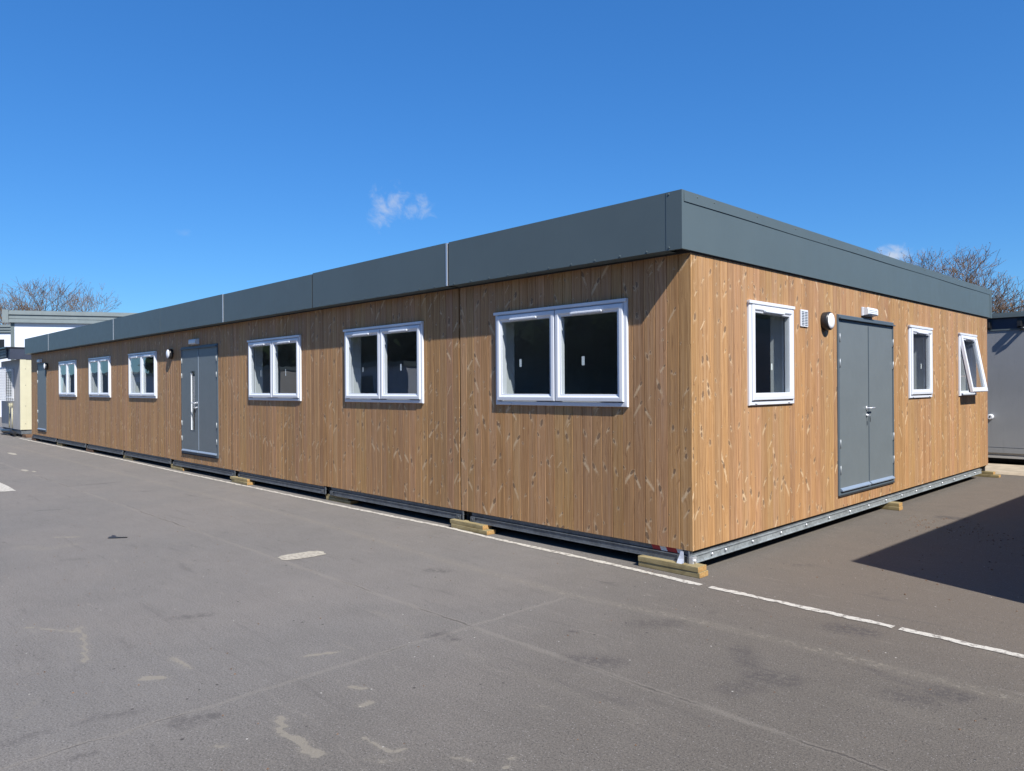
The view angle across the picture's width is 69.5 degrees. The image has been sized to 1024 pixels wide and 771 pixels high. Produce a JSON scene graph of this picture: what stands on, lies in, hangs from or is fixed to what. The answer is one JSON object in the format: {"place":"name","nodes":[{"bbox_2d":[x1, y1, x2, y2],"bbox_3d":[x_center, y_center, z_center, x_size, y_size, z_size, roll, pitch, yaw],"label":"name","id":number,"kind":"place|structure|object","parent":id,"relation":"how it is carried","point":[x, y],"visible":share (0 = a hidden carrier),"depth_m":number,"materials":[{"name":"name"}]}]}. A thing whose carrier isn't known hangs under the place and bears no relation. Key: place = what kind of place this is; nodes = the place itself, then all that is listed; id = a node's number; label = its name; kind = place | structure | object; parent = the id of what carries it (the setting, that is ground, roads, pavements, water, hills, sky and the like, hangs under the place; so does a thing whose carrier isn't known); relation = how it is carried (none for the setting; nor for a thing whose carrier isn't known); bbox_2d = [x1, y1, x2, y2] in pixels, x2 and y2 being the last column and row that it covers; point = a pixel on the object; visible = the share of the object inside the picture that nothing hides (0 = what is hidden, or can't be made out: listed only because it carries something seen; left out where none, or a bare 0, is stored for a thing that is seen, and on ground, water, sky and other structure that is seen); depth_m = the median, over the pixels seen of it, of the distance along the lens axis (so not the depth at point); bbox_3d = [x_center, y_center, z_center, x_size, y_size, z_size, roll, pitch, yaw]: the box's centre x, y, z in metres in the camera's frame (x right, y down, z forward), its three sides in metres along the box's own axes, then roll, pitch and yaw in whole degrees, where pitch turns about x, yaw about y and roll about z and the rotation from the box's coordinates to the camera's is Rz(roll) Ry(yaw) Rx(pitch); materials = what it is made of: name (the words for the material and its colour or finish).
{"place":"outdoors","nodes":[
{"label":"outdoors","id":0,"kind":"place"},
{"bbox_2d":[2,309,136,359],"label":"white office block","id":1,"kind":"structure","parent":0,"point":[27,324],"depth_m":41.36,"materials":[{"name":"white paint"}]},
{"bbox_2d":[108,535,126,538],"bbox_3d":[-4.273,1.624,7.921,0.298,0.011,0.130,0,0,32],"label":"plastic scrap","id":2,"kind":"object","parent":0,"point":[112,536],"visible":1,"depth_m":7.89,"materials":[{"name":"grey plastic"}]},
{"bbox_2d":[0,417,1023,770],"bbox_3d":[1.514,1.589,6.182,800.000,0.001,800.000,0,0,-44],"label":"ground","id":3,"kind":"structure","parent":0,"point":[446,649],"depth_m":4.66,"materials":[{"name":"grey asphalt"}]},
{"bbox_2d":[0,325,10,416],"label":"white cabin stack","id":4,"kind":"object","parent":3,"relation":"on","point":[5,335],"visible":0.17,"depth_m":43.91,"materials":[{"name":"metal"}]},
{"bbox_2d":[0,338,5,347],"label":"window","id":5,"kind":"structure","parent":4,"relation":"in","point":[2,340],"depth_m":43.90,"materials":[{"name":"white plastic"}]},
{"bbox_2d":[0,483,15,491],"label":"painted bay marking","id":6,"kind":"object","parent":3,"relation":"on","point":[3,487],"visible":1,"depth_m":11.90,"materials":[{"name":"paint"}]},
{"bbox_2d":[0,293,44,324],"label":"bare tree","id":7,"kind":"object","parent":3,"relation":"on","point":[26,309],"visible":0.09,"depth_m":61.49,"materials":[{"name":"grey plant"}]},
{"bbox_2d":[22,434,32,437],"bbox_3d":[-16.162,1.692,24.945,0.560,0.090,0.650,0,0,-44],"label":"timber block","id":8,"kind":"object","parent":3,"relation":"on","point":[27,435],"depth_m":24.63,"materials":[{"name":"brown wood"}]},
{"bbox_2d":[0,347,31,434],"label":"cream cabin","id":9,"kind":"object","parent":8,"relation":"on","point":[15,393],"visible":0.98,"depth_m":25.07,"materials":[{"name":"metal"}]},
{"bbox_2d":[0,367,13,400],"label":"window","id":10,"kind":"structure","parent":9,"relation":"in","point":[6,376],"depth_m":25.57,"materials":[{"name":"white plastic"}]},
{"bbox_2d":[0,275,92,324],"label":"bare tree","id":11,"kind":"object","parent":3,"relation":"on","point":[36,294],"visible":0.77,"depth_m":58.48,"materials":[{"name":"brown plant"}]},
{"bbox_2d":[61,282,120,311],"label":"bare tree","id":12,"kind":"object","parent":3,"relation":"on","point":[81,308],"visible":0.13,"depth_m":57.76,"materials":[{"name":"grey plant"}]},
{"bbox_2d":[123,457,138,459],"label":"timber plank","id":13,"kind":"object","parent":3,"relation":"on","point":[128,458],"visible":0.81,"depth_m":16.58,"materials":[{"name":"brown wood"}]},
{"bbox_2d":[171,466,189,470],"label":"timber plank","id":14,"kind":"object","parent":3,"relation":"on","point":[181,469],"visible":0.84,"depth_m":14.38,"materials":[{"name":"brown wood"}]},
{"bbox_2d":[231,479,254,484],"bbox_3d":[-4.515,1.616,12.393,0.130,0.044,0.670,0,0,-42],"label":"timber plank","id":15,"kind":"object","parent":3,"relation":"on","point":[244,483],"visible":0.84,"depth_m":12.24,"materials":[{"name":"beige wood"}]},
{"bbox_2d":[230,476,253,481],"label":"timber plank","id":16,"kind":"object","parent":15,"relation":"on","point":[239,478],"visible":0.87,"depth_m":12.35,"materials":[{"name":"beige wood"}]},
{"bbox_2d":[277,551,325,559],"bbox_3d":[-1.988,1.610,7.005,0.445,0.001,0.247,0,0,-38],"label":"concrete filler patch","id":17,"kind":"object","parent":3,"relation":"on","point":[307,554],"visible":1,"depth_m":7.00,"materials":[{"name":"grey concrete"}]},
{"bbox_2d":[326,497,358,504],"bbox_3d":[-2.373,1.598,10.311,0.130,0.044,0.640,0,0,-44],"label":"timber plank","id":18,"kind":"object","parent":3,"relation":"on","point":[350,502],"visible":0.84,"depth_m":10.16,"materials":[{"name":"brown wood"}]},
{"bbox_2d":[326,493,353,499],"bbox_3d":[-2.405,1.553,10.358,0.130,0.044,0.590,0,0,-44],"label":"timber plank","id":19,"kind":"object","parent":18,"relation":"on","point":[328,495],"visible":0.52,"depth_m":10.29,"materials":[{"name":"brown wood"}]},
{"bbox_2d":[451,524,495,534],"bbox_3d":[-0.431,1.582,8.169,0.130,0.044,0.620,0,0,-43],"label":"timber plank","id":20,"kind":"object","parent":3,"relation":"on","point":[490,531],"visible":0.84,"depth_m":8.04,"materials":[{"name":"beige wood"}]},
{"bbox_2d":[450,519,491,529],"bbox_3d":[-0.463,1.536,8.215,0.130,0.044,0.570,0,0,-43],"label":"timber plank","id":21,"kind":"object","parent":20,"relation":"on","point":[468,523],"visible":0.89,"depth_m":8.14,"materials":[{"name":"beige wood"}]},
{"bbox_2d":[19,438,1023,657],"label":"painted line","id":22,"kind":"object","parent":3,"relation":"on","point":[851,617],"visible":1,"depth_m":6.00,"materials":[{"name":"paint"}]},
{"bbox_2d":[638,561,707,577],"bbox_3d":[1.376,1.566,6.338,0.135,0.044,0.615,0,0,-44],"label":"timber plank","id":23,"kind":"object","parent":3,"relation":"on","point":[675,570],"visible":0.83,"depth_m":6.24,"materials":[{"name":"beige wood"}]},
{"bbox_2d":[638,555,705,572],"bbox_3d":[1.367,1.521,6.338,0.132,0.044,0.603,0,0,-44],"label":"timber plank","id":24,"kind":"object","parent":23,"relation":"on","point":[697,567],"visible":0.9,"depth_m":6.26,"materials":[{"name":"beige wood"}]},
{"bbox_2d":[25,189,991,563],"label":"modular building","id":25,"kind":"structure","parent":24,"relation":"on","point":[697,377],"depth_m":8.39,"materials":[{"name":"brown wood"}]},
{"bbox_2d":[37,363,46,431],"bbox_3d":[-14.240,0.357,22.397,0.105,2.072,1.040,0,0,-44],"label":"door","id":26,"kind":"structure","parent":25,"relation":"in","point":[41,373],"depth_m":22.40,"materials":[{"name":"grey paint"}]},
{"bbox_2d":[58,360,76,396],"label":"window","id":27,"kind":"structure","parent":25,"relation":"in","point":[64,366],"depth_m":20.23,"materials":[{"name":"white plastic"}]},
{"bbox_2d":[88,356,110,396],"bbox_3d":[-10.070,-0.202,18.190,0.262,0.980,1.751,0,0,-44],"label":"window","id":28,"kind":"structure","parent":25,"relation":"in","point":[95,364],"depth_m":18.15,"materials":[{"name":"white plastic"}]},
{"bbox_2d":[128,351,156,397],"bbox_3d":[-7.902,-0.220,15.960,0.262,0.980,1.751,0,0,-44],"label":"window","id":29,"kind":"structure","parent":25,"relation":"in","point":[136,361],"depth_m":15.99,"materials":[{"name":"white plastic"}]},
{"bbox_2d":[180,343,218,458],"bbox_3d":[-5.801,0.284,13.691,0.135,2.047,1.710,0,0,-44],"label":"door","id":30,"kind":"structure","parent":25,"relation":"in","point":[203,441],"depth_m":13.63,"materials":[{"name":"grey paint"}]},
{"bbox_2d":[247,335,301,400],"bbox_3d":[-3.678,-0.256,11.613,0.262,0.980,1.751,0,0,-44],"label":"window","id":31,"kind":"structure","parent":25,"relation":"in","point":[255,347],"depth_m":11.54,"materials":[{"name":"white plastic"}]},
{"bbox_2d":[343,321,423,402],"bbox_3d":[-1.611,-0.273,9.486,0.262,0.980,1.751,0,0,-44],"label":"window","id":32,"kind":"structure","parent":25,"relation":"in","point":[353,393],"depth_m":9.41,"materials":[{"name":"white plastic"}]},
{"bbox_2d":[493,298,628,406],"bbox_3d":[0.490,-0.291,7.324,0.262,0.980,1.751,0,0,-44],"label":"window","id":33,"kind":"structure","parent":25,"relation":"in","point":[505,386],"depth_m":7.22,"materials":[{"name":"white plastic"}]},
{"bbox_2d":[652,544,682,552],"bbox_3d":[1.343,1.412,6.382,0.002,0.040,0.337,0,0,-44],"label":"hazard tape","id":34,"kind":"object","parent":25,"relation":"attached to","point":[669,549],"visible":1,"depth_m":6.39,"materials":[{"name":"red plastic"}]},
{"bbox_2d":[747,300,794,405],"bbox_3d":[2.456,-0.305,7.209,0.930,0.980,0.262,0,0,-44],"label":"window","id":35,"kind":"structure","parent":25,"relation":"in","point":[781,316],"depth_m":7.39,"materials":[{"name":"white plastic"}]},
{"bbox_2d":[836,314,895,496],"bbox_3d":[4.261,0.221,8.853,1.736,2.045,0.135,0,0,-44],"label":"door","id":36,"kind":"structure","parent":25,"relation":"in","point":[865,347],"depth_m":8.78,"materials":[{"name":"grey paint"}]},
{"bbox_2d":[908,325,932,397],"bbox_3d":[5.574,-0.322,10.239,0.941,0.980,0.262,0,0,-44],"label":"window","id":37,"kind":"structure","parent":25,"relation":"in","point":[920,372],"depth_m":10.44,"materials":[{"name":"white plastic"}]},
{"bbox_2d":[958,333,987,395],"bbox_3d":[7.242,-0.331,11.766,0.930,0.980,0.398,0,0,-44],"label":"window","id":38,"kind":"structure","parent":25,"relation":"in","point":[969,355],"depth_m":11.92,"materials":[{"name":"white plastic"}]},
{"bbox_2d":[677,551,683,563],"bbox_3d":[1.419,1.461,6.216,0.027,0.130,0.072,0,0,-44],"label":"plastic tag","id":39,"kind":"object","parent":24,"relation":"on","point":[680,560],"visible":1,"depth_m":6.21,"materials":[{"name":"white plastic"}]},
{"bbox_2d":[873,505,902,510],"bbox_3d":[4.687,1.548,9.510,0.130,0.044,0.600,0,0,-44],"label":"timber plank","id":40,"kind":"object","parent":3,"relation":"on","point":[890,507],"visible":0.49,"depth_m":9.33,"materials":[{"name":"beige wood"}]},
{"bbox_2d":[882,501,901,506],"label":"timber plank","id":41,"kind":"object","parent":40,"relation":"on","point":[895,504],"visible":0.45,"depth_m":9.33,"materials":[{"name":"beige wood"}]},
{"bbox_2d":[898,246,1022,312],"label":"bare tree","id":42,"kind":"object","parent":3,"relation":"on","point":[927,259],"visible":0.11,"depth_m":47.11,"materials":[{"name":"brown plant"}]},
{"bbox_2d":[930,242,1023,312],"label":"bare tree","id":43,"kind":"object","parent":3,"relation":"on","point":[972,276],"visible":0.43,"depth_m":43.23,"materials":[{"name":"brown plant"}]},
{"bbox_2d":[947,263,1022,311],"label":"bare tree","id":44,"kind":"object","parent":3,"relation":"on","point":[991,281],"visible":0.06,"depth_m":44.59,"materials":[{"name":"brown plant"}]},
{"bbox_2d":[974,474,1000,477],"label":"timber plank","id":45,"kind":"object","parent":3,"relation":"on","point":[990,475],"visible":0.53,"depth_m":12.50,"materials":[{"name":"beige wood"}]},
{"bbox_2d":[980,471,994,474],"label":"timber plank","id":46,"kind":"object","parent":45,"relation":"on","point":[988,472],"visible":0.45,"depth_m":12.55,"materials":[{"name":"beige wood"}]},
{"bbox_2d":[976,283,1020,312],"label":"bare tree","id":47,"kind":"object","parent":3,"relation":"on","point":[1000,309],"visible":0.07,"depth_m":42.88,"materials":[{"name":"grey plant"}]},
{"bbox_2d":[985,463,1023,475],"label":"boarded threshold","id":48,"kind":"object","parent":3,"relation":"on","point":[1008,469],"depth_m":13.23,"materials":[{"name":"beige wood"}]},
{"bbox_2d":[987,311,1023,462],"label":"grey cabin","id":49,"kind":"object","parent":3,"relation":"on","point":[1005,361],"visible":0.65,"depth_m":14.10,"materials":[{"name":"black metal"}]},
{"bbox_2d":[0,0,1023,324],"label":"sky","id":50,"kind":"structure","parent":0,"point":[157,154],"materials":[{"name":"blue"}]},
{"bbox_2d":[16,497,1023,770],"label":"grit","id":51,"kind":"object","parent":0,"point":[676,609],"visible":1,"depth_m":6.80,"materials":[{"name":"grey gravel"}]}
]}

